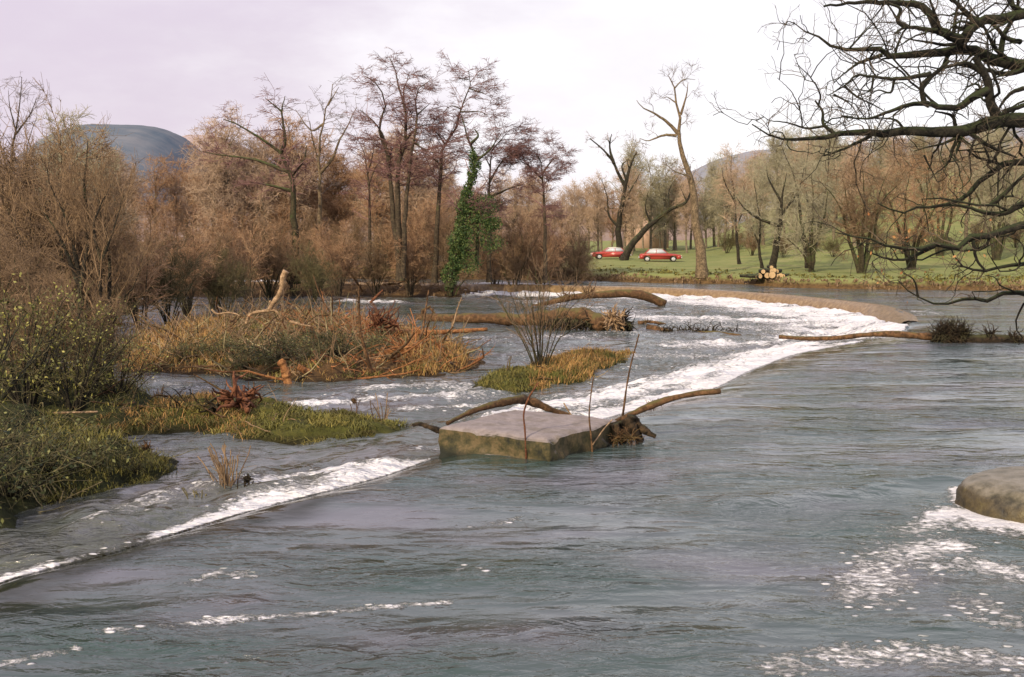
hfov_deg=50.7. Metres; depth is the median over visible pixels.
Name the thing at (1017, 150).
woodland tree
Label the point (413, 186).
woodland tree
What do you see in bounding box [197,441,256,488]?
dead weed
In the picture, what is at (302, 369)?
driftwood
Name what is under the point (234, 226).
willow scrub
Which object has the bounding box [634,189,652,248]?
woodland tree
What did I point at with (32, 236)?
brown scrub
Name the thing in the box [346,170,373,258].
woodland tree
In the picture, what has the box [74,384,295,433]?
dead twigs
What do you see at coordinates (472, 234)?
brown scrub
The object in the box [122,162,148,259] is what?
woodland tree
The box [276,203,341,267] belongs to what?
brown scrub
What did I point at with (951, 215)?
bare tree
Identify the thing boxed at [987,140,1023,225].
woodland tree
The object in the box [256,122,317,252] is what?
woodland tree
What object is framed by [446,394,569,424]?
fallen branch
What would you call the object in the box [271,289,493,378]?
dead twigs
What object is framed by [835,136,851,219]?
woodland tree
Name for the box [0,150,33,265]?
woodland tree
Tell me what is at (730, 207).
woodland tree
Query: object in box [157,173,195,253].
woodland tree
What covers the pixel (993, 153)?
woodland tree
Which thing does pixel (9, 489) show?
bramble bush
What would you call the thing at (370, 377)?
driftwood litter
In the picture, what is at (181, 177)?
woodland tree
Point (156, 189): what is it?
woodland tree
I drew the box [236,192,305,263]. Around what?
willow scrub
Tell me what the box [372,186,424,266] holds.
willow scrub
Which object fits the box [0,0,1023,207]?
sky
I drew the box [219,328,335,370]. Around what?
brush heap
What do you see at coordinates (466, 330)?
fallen log
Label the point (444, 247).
brown scrub
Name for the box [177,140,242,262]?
woodland tree
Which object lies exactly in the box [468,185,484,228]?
woodland tree
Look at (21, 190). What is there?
brown scrub
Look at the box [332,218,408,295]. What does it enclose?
brown scrub
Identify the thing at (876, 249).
brown scrub
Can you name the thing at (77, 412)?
fallen log
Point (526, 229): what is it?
willow scrub
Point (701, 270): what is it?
ash tree
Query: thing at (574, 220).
woodland tree
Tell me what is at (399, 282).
driftwood litter
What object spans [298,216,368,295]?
willow scrub
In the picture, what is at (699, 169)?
hill
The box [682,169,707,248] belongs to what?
woodland tree
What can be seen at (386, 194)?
woodland tree
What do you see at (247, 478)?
dead weed
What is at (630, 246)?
leaning tree
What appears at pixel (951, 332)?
fallen log
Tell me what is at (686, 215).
woodland tree
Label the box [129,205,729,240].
hill
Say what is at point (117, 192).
woodland tree
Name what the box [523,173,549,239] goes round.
woodland tree
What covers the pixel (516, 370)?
green grass
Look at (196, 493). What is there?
dead weed
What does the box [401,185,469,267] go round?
willow scrub
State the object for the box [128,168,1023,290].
ground
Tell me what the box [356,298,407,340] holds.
driftwood
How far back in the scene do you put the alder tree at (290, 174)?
71.31 m
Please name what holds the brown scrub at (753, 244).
on the ground at (722, 260)
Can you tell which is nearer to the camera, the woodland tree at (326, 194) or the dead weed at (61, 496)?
the dead weed at (61, 496)
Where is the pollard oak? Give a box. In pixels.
[584,132,644,249]
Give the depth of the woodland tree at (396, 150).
90.70 m
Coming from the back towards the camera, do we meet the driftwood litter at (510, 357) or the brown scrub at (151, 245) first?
the brown scrub at (151, 245)
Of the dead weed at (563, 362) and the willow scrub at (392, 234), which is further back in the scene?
the willow scrub at (392, 234)
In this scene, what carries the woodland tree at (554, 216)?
on the ground at (722, 260)
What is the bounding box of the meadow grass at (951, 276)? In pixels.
[213,263,1023,281]
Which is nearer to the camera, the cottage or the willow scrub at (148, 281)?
the willow scrub at (148, 281)
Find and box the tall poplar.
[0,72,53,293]
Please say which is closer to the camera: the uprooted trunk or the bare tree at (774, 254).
the uprooted trunk
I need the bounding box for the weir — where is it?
[253,282,918,323]
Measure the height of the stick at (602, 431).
0.363 m
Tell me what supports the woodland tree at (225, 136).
on the ground at (722, 260)
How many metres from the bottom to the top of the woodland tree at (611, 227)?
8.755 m
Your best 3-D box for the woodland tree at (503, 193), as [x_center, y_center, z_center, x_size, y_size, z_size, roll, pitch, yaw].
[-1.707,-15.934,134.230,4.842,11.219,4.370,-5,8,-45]
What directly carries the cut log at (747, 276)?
on the ground at (722, 260)
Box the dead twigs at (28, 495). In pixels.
[0,389,203,511]
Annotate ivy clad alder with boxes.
[437,107,513,291]
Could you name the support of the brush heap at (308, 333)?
on the islet at (316, 375)
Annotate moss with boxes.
[96,392,412,445]
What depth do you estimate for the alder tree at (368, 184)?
72.09 m
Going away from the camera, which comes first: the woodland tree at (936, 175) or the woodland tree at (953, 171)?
the woodland tree at (936, 175)
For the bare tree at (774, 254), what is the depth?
84.88 m
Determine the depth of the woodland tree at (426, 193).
91.59 m
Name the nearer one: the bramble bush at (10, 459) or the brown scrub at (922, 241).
the bramble bush at (10, 459)
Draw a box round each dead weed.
[0,456,102,505]
[139,440,158,456]
[150,384,170,397]
[182,487,206,498]
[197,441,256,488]
[231,473,253,488]
[350,397,360,412]
[370,391,390,420]
[552,350,584,367]
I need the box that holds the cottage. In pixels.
[622,190,668,247]
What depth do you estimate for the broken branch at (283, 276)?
39.99 m
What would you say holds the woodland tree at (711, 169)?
on the ground at (722, 260)
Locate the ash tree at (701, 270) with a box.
[621,58,708,277]
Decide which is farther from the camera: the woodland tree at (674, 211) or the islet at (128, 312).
the woodland tree at (674, 211)
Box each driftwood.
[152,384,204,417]
[297,364,311,374]
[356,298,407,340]
[369,290,382,303]
[369,326,425,357]
[638,318,665,323]
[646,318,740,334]
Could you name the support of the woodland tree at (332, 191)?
on the ground at (722, 260)
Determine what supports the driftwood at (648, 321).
in the water
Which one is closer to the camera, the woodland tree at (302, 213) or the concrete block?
the concrete block
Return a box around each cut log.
[740,274,755,277]
[748,273,761,277]
[761,272,768,277]
[762,268,772,272]
[768,271,775,277]
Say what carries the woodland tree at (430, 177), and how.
on the ground at (722, 260)
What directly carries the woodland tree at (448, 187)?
on the ground at (722, 260)
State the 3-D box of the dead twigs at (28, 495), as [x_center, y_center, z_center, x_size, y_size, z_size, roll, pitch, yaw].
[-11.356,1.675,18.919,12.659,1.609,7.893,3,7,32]
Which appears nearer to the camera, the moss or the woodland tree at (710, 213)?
the moss
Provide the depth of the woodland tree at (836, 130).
141.40 m
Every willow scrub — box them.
[92,193,179,327]
[128,201,231,315]
[195,199,248,255]
[204,200,278,301]
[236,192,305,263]
[267,211,319,295]
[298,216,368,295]
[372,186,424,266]
[373,211,442,295]
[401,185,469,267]
[468,212,526,283]
[497,211,548,270]
[502,211,574,284]
[536,217,576,271]
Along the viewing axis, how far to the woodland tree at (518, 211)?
145.86 m
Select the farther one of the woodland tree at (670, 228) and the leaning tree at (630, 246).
the woodland tree at (670, 228)
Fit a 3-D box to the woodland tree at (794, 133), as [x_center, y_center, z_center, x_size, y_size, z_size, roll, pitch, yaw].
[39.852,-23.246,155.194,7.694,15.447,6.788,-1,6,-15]
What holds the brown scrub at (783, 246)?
on the ground at (722, 260)
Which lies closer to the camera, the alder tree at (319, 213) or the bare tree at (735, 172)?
the alder tree at (319, 213)
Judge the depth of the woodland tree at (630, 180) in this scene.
139.23 m
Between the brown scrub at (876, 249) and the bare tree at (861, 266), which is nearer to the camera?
the bare tree at (861, 266)
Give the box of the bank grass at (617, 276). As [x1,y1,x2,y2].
[131,270,1023,289]
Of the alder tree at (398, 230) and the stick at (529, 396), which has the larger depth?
the alder tree at (398, 230)
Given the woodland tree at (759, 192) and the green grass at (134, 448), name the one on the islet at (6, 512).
the green grass at (134, 448)
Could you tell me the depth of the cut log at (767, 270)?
74.04 m
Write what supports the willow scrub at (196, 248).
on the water
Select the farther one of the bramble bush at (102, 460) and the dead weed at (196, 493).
the bramble bush at (102, 460)
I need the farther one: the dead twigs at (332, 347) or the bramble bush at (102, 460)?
the dead twigs at (332, 347)
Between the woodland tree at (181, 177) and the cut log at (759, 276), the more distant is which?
the woodland tree at (181, 177)
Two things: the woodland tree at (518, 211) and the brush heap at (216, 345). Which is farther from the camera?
the woodland tree at (518, 211)
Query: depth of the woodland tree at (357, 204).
114.96 m
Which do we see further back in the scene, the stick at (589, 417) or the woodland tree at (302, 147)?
the woodland tree at (302, 147)
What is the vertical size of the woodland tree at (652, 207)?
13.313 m
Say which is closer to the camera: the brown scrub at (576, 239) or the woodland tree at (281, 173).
the brown scrub at (576, 239)
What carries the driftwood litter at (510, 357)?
on the islet at (502, 385)
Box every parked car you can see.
[590,247,630,258]
[638,249,681,261]
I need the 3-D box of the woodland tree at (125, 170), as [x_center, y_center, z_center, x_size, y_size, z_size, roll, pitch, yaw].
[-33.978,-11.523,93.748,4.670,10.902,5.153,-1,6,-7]
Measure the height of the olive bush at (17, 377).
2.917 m
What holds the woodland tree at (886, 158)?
on the ground at (722, 260)
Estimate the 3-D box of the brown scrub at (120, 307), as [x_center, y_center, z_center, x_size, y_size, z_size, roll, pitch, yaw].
[-9.898,-0.082,25.472,2.922,2.883,2.730,-3,6,-28]
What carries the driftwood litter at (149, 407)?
on the islet at (321, 430)
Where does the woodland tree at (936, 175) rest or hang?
on the ground at (722, 260)
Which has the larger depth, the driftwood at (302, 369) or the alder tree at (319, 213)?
the alder tree at (319, 213)
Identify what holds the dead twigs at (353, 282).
on the islet at (421, 293)
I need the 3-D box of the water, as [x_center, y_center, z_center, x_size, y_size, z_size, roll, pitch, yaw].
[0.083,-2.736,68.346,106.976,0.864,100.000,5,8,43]
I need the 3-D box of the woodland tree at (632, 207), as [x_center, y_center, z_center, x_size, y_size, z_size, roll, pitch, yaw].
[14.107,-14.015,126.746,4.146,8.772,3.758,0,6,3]
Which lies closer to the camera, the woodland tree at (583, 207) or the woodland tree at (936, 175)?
the woodland tree at (583, 207)
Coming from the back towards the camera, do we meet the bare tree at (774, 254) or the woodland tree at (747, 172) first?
the woodland tree at (747, 172)
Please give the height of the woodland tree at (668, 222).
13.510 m
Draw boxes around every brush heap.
[150,340,220,364]
[178,332,264,358]
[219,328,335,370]
[221,348,274,373]
[269,328,342,352]
[300,323,392,359]
[355,332,407,351]
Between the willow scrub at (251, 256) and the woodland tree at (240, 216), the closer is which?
the willow scrub at (251, 256)
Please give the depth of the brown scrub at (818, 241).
109.36 m
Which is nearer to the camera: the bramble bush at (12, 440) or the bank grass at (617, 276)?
the bramble bush at (12, 440)
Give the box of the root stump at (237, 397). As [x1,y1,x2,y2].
[189,371,264,416]
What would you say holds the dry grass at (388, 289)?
on the islet at (421, 293)
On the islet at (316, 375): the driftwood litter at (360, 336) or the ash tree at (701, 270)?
the driftwood litter at (360, 336)
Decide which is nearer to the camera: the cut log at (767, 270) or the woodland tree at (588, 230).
the cut log at (767, 270)
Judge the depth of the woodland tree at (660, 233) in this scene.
161.14 m
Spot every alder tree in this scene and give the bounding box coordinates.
[184,74,320,283]
[280,74,365,280]
[337,115,402,277]
[339,47,470,280]
[395,50,511,282]
[453,115,544,282]
[493,128,580,281]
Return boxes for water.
[0,279,1023,676]
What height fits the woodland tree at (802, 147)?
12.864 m
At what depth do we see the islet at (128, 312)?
57.25 m
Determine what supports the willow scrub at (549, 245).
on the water
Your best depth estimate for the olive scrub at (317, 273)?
66.27 m
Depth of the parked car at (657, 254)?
106.45 m
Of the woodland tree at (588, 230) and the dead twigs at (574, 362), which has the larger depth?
the woodland tree at (588, 230)
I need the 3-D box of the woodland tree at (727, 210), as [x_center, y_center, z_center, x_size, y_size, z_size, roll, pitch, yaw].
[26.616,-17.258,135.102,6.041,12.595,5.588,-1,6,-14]
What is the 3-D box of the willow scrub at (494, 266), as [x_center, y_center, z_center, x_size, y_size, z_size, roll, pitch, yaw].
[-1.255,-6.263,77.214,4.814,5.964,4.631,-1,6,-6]
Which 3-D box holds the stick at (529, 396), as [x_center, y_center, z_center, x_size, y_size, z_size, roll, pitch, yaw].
[0.297,1.385,17.116,0.253,1.394,0.044,0,6,0]
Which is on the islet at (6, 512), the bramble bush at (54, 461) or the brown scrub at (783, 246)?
the bramble bush at (54, 461)
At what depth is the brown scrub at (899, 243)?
104.54 m
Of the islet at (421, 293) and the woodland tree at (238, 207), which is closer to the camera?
the islet at (421, 293)
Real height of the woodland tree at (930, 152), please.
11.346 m
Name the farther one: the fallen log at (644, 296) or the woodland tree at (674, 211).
the woodland tree at (674, 211)
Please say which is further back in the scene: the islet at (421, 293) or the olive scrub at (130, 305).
the islet at (421, 293)
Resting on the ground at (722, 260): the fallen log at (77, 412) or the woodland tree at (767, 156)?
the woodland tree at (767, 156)
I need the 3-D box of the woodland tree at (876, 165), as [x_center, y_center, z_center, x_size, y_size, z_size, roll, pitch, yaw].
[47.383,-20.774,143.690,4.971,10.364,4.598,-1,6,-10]
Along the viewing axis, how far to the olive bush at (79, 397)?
23.35 m
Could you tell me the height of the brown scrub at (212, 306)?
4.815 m
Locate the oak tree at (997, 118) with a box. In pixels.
[703,0,1023,344]
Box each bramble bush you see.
[0,401,68,448]
[0,410,132,510]
[0,413,102,525]
[2,417,128,485]
[59,435,131,474]
[110,449,163,475]
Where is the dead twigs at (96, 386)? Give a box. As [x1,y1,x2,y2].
[3,356,151,432]
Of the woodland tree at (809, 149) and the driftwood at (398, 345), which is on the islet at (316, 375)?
the driftwood at (398, 345)
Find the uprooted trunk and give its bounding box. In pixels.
[415,303,636,330]
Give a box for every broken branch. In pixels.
[211,309,239,326]
[245,269,288,324]
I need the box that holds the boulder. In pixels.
[955,466,1023,522]
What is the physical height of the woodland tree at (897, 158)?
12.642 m
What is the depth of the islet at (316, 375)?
32.27 m
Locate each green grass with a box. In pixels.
[0,369,162,430]
[25,406,178,506]
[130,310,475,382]
[474,347,634,393]
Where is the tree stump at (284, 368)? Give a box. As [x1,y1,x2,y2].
[277,352,292,383]
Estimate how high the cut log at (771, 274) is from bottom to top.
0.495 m
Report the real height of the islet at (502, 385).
0.836 m
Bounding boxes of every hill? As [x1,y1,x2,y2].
[13,124,240,204]
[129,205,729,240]
[182,135,276,196]
[663,128,1023,224]
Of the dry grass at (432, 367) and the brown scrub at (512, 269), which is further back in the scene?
the brown scrub at (512, 269)
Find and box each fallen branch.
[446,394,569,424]
[606,388,720,446]
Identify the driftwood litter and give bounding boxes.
[1,366,155,404]
[68,275,485,374]
[105,374,280,417]
[134,265,444,291]
[151,290,462,373]
[204,298,490,380]
[500,347,599,381]
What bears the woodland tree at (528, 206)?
on the ground at (722, 260)
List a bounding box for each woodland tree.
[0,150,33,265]
[24,127,110,292]
[27,104,131,233]
[83,147,140,252]
[97,141,148,259]
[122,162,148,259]
[131,148,183,235]
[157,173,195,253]
[162,154,206,260]
[175,124,229,258]
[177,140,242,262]
[178,159,205,238]
[184,101,258,232]
[220,139,268,260]
[222,161,254,249]
[228,130,280,260]
[230,125,284,245]
[251,105,328,228]
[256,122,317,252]
[265,128,329,247]
[287,146,322,258]
[300,125,342,260]
[307,147,361,255]
[313,147,364,243]
[315,156,353,251]
[341,158,367,257]
[344,146,402,260]
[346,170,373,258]
[352,126,389,252]
[364,161,409,256]
[366,114,436,244]
[380,127,432,262]
[401,152,443,255]
[412,155,448,258]
[423,139,461,233]
[442,170,463,244]
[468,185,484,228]
[479,168,514,248]
[503,173,527,233]
[505,187,527,240]
[515,164,550,237]
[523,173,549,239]
[528,184,555,237]
[547,198,559,238]
[550,196,571,240]
[553,179,584,246]
[564,183,588,242]
[579,169,611,251]
[579,183,600,251]
[584,181,611,251]
[601,186,626,246]
[602,138,649,250]
[612,161,649,249]
[615,184,649,254]
[633,154,672,248]
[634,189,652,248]
[648,154,681,250]
[648,204,667,248]
[659,160,687,250]
[661,185,688,249]
[672,179,700,252]
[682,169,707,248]
[695,176,722,247]
[699,149,747,250]
[700,157,720,246]
[703,176,733,246]
[726,167,743,239]
[733,164,755,244]
[739,149,762,235]
[743,156,779,247]
[746,144,784,244]
[752,126,804,249]
[772,135,815,241]
[774,126,805,229]
[797,129,832,229]
[797,136,837,214]
[804,138,838,221]
[805,129,846,219]
[814,142,849,238]
[816,125,849,203]
[830,128,876,245]
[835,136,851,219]
[858,143,883,218]
[863,122,891,199]
[874,137,895,200]
[877,146,896,207]
[881,135,912,221]
[889,126,939,220]
[894,143,916,208]
[904,124,924,183]
[922,138,942,195]
[929,146,952,203]
[933,137,952,193]
[948,132,997,237]
[948,141,962,189]
[965,129,1022,243]
[973,130,991,200]
[984,111,1023,186]
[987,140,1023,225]
[1006,132,1023,198]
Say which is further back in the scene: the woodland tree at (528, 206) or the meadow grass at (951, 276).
the woodland tree at (528, 206)
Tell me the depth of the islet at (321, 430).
22.77 m
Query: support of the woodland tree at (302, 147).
on the ground at (722, 260)
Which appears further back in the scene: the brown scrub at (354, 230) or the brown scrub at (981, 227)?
the brown scrub at (981, 227)
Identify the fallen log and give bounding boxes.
[54,411,97,413]
[377,327,487,335]
[532,278,666,305]
[779,315,1023,343]
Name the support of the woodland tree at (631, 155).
on the ground at (722, 260)
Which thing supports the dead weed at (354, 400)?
in the water
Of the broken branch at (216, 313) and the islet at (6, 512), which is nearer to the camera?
the islet at (6, 512)
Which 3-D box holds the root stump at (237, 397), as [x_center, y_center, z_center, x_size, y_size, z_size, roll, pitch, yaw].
[-6.372,1.264,25.399,1.565,1.263,4.134,0,6,0]
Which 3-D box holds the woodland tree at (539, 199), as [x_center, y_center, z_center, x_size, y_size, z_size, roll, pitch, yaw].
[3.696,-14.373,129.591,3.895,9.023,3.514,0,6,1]
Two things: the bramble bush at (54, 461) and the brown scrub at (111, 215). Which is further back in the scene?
the brown scrub at (111, 215)
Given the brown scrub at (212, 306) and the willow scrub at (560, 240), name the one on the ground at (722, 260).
the willow scrub at (560, 240)
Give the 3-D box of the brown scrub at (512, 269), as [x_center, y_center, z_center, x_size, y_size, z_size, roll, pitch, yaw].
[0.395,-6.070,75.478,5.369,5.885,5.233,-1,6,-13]
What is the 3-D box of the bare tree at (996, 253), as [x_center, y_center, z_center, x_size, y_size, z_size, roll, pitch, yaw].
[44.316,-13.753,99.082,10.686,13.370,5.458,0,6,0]
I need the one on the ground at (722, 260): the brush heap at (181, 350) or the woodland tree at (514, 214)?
the woodland tree at (514, 214)
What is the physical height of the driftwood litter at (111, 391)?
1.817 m
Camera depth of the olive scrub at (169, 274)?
49.96 m
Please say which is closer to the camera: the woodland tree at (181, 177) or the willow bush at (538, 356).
the willow bush at (538, 356)
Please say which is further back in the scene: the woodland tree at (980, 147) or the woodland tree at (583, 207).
the woodland tree at (980, 147)
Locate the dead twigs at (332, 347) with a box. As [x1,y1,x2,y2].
[115,289,491,378]
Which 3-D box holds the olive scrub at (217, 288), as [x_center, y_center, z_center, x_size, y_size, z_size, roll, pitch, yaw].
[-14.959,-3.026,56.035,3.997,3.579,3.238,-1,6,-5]
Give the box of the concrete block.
[438,410,615,461]
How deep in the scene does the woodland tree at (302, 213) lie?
116.96 m
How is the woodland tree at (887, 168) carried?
on the ground at (722, 260)
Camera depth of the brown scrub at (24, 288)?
38.27 m
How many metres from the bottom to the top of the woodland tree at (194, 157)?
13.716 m
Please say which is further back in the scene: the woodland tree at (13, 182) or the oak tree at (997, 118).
the woodland tree at (13, 182)
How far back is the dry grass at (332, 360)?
33.26 m
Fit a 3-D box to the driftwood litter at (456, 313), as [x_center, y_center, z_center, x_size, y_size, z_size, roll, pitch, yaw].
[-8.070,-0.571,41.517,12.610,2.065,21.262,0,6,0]
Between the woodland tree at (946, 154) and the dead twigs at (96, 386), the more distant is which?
the woodland tree at (946, 154)
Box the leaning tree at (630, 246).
[619,177,701,260]
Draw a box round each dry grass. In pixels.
[14,310,124,331]
[86,388,263,439]
[116,313,476,376]
[121,308,483,382]
[184,277,489,295]
[525,346,635,389]
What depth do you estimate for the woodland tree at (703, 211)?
156.03 m
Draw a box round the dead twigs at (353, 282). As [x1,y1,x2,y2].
[148,259,480,295]
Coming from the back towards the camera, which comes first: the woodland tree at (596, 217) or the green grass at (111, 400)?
the woodland tree at (596, 217)
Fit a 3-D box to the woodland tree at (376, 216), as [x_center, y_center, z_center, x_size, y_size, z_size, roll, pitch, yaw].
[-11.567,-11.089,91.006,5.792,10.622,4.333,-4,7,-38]
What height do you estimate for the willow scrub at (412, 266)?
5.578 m
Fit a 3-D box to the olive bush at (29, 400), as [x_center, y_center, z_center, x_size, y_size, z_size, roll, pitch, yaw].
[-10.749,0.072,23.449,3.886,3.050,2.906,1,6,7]
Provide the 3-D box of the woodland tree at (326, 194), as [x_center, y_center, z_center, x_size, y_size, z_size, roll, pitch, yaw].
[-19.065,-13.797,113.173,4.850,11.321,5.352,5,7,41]
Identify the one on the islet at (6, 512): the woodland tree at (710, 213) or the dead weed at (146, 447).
the dead weed at (146, 447)
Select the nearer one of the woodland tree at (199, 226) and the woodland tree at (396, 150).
the woodland tree at (396, 150)
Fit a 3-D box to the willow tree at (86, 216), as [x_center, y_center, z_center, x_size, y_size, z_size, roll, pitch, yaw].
[-10.419,-2.172,26.952,4.096,6.953,2.986,0,6,0]
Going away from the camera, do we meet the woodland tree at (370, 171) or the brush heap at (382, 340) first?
the brush heap at (382, 340)
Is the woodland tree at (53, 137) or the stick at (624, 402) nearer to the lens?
the stick at (624, 402)
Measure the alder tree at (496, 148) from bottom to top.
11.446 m
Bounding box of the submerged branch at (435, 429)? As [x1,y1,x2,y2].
[412,422,439,433]
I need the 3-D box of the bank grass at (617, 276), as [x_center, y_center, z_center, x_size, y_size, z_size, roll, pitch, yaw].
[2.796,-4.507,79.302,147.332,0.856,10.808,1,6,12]
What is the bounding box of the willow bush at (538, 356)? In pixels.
[477,247,607,365]
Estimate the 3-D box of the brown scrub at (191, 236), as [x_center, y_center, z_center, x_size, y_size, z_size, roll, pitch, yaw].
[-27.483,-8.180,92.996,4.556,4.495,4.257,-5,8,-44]
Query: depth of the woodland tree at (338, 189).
96.36 m
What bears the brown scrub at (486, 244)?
on the ground at (722, 260)
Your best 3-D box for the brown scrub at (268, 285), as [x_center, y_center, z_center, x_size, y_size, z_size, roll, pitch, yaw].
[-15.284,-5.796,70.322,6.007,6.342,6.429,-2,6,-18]
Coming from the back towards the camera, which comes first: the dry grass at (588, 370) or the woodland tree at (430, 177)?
the woodland tree at (430, 177)
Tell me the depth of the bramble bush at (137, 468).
18.03 m
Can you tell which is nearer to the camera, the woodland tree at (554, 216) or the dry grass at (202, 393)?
the dry grass at (202, 393)
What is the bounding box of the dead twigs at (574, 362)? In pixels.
[524,342,626,387]
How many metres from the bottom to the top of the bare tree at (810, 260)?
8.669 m
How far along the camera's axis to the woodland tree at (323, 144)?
100.13 m
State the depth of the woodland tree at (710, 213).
155.79 m
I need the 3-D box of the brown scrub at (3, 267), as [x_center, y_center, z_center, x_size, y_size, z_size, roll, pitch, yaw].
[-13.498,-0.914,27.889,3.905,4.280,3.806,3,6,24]
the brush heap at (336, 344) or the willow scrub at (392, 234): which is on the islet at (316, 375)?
the brush heap at (336, 344)
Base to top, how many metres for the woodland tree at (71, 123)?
11.019 m
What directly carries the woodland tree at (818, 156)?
on the ground at (722, 260)
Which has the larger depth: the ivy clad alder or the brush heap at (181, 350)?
the ivy clad alder
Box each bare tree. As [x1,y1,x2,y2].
[708,141,772,263]
[732,138,823,268]
[732,160,774,267]
[763,159,839,271]
[764,120,849,267]
[797,154,919,272]
[864,149,975,269]
[877,123,995,255]
[944,127,1023,259]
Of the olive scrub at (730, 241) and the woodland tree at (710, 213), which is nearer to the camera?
the olive scrub at (730, 241)
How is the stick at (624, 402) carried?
on the fallen branch at (629, 428)
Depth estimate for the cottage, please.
168.33 m
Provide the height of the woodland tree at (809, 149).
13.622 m
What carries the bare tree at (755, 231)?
on the ground at (722, 260)
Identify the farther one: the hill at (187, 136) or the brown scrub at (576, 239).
the hill at (187, 136)
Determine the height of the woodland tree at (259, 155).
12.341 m
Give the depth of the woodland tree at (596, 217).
128.47 m
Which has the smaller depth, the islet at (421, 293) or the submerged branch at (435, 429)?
the submerged branch at (435, 429)
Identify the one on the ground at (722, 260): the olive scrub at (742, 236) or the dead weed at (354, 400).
the olive scrub at (742, 236)
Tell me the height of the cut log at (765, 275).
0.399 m
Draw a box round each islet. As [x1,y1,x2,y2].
[0,368,158,437]
[0,401,178,528]
[13,283,481,297]
[55,306,141,313]
[117,310,485,382]
[118,397,400,444]
[472,351,629,392]
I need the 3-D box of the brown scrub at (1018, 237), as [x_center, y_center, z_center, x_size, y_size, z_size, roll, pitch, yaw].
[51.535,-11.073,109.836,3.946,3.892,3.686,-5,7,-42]
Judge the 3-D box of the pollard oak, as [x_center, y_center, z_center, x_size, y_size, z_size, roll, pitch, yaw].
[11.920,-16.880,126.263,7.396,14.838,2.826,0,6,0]
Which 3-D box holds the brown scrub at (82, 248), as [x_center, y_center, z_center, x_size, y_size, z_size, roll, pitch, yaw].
[-20.010,-3.964,48.411,6.280,6.631,6.721,-4,7,-37]
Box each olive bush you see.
[0,272,118,406]
[0,285,80,413]
[6,291,154,416]
[61,318,181,398]
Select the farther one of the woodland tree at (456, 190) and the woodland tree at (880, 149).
the woodland tree at (880, 149)
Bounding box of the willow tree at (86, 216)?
[7,110,178,381]
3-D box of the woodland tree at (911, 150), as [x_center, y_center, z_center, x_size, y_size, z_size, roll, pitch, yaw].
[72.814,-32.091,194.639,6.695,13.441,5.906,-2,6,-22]
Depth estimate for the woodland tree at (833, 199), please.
121.98 m
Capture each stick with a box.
[523,382,538,458]
[588,376,593,451]
[593,419,612,444]
[621,334,639,415]
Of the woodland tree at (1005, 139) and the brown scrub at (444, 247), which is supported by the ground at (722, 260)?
the woodland tree at (1005, 139)
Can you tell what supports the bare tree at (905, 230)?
on the ground at (722, 260)
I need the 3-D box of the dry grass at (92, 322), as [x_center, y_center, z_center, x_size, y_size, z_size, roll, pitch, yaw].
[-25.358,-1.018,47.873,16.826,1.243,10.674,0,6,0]
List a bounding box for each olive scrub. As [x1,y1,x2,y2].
[59,257,153,319]
[135,233,214,323]
[195,246,258,312]
[284,242,344,301]
[713,226,741,252]
[733,227,748,249]
[818,232,847,256]
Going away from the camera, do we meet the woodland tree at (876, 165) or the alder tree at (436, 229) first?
the alder tree at (436, 229)
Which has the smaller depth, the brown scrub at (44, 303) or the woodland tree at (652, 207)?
the brown scrub at (44, 303)
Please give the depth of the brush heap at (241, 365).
32.24 m
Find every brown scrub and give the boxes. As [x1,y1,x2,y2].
[0,74,143,334]
[0,98,114,320]
[0,208,77,350]
[0,225,59,349]
[0,255,100,394]
[23,159,153,327]
[29,273,152,389]
[56,205,155,313]
[137,226,167,264]
[175,223,214,258]
[176,226,249,309]
[235,202,317,297]
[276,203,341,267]
[324,208,378,268]
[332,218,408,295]
[413,203,499,295]
[441,213,493,267]
[468,230,509,270]
[481,214,557,285]
[552,231,596,282]
[559,224,602,271]
[738,222,768,255]
[771,231,798,256]
[807,231,826,248]
[866,224,893,254]
[884,223,917,253]
[910,228,933,246]
[963,216,992,247]
[1005,216,1023,247]
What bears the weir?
in the water
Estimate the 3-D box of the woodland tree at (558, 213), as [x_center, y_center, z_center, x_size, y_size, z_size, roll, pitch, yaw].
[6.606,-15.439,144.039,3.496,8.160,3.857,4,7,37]
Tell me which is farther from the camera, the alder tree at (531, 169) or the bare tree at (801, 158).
the bare tree at (801, 158)
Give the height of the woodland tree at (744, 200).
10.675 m
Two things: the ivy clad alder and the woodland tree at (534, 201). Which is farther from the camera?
the woodland tree at (534, 201)
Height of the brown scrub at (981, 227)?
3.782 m
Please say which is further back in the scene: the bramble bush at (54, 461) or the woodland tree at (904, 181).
the woodland tree at (904, 181)
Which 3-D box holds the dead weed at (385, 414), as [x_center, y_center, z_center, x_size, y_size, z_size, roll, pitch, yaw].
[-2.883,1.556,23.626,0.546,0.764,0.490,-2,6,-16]
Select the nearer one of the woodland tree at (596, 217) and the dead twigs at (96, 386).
the dead twigs at (96, 386)

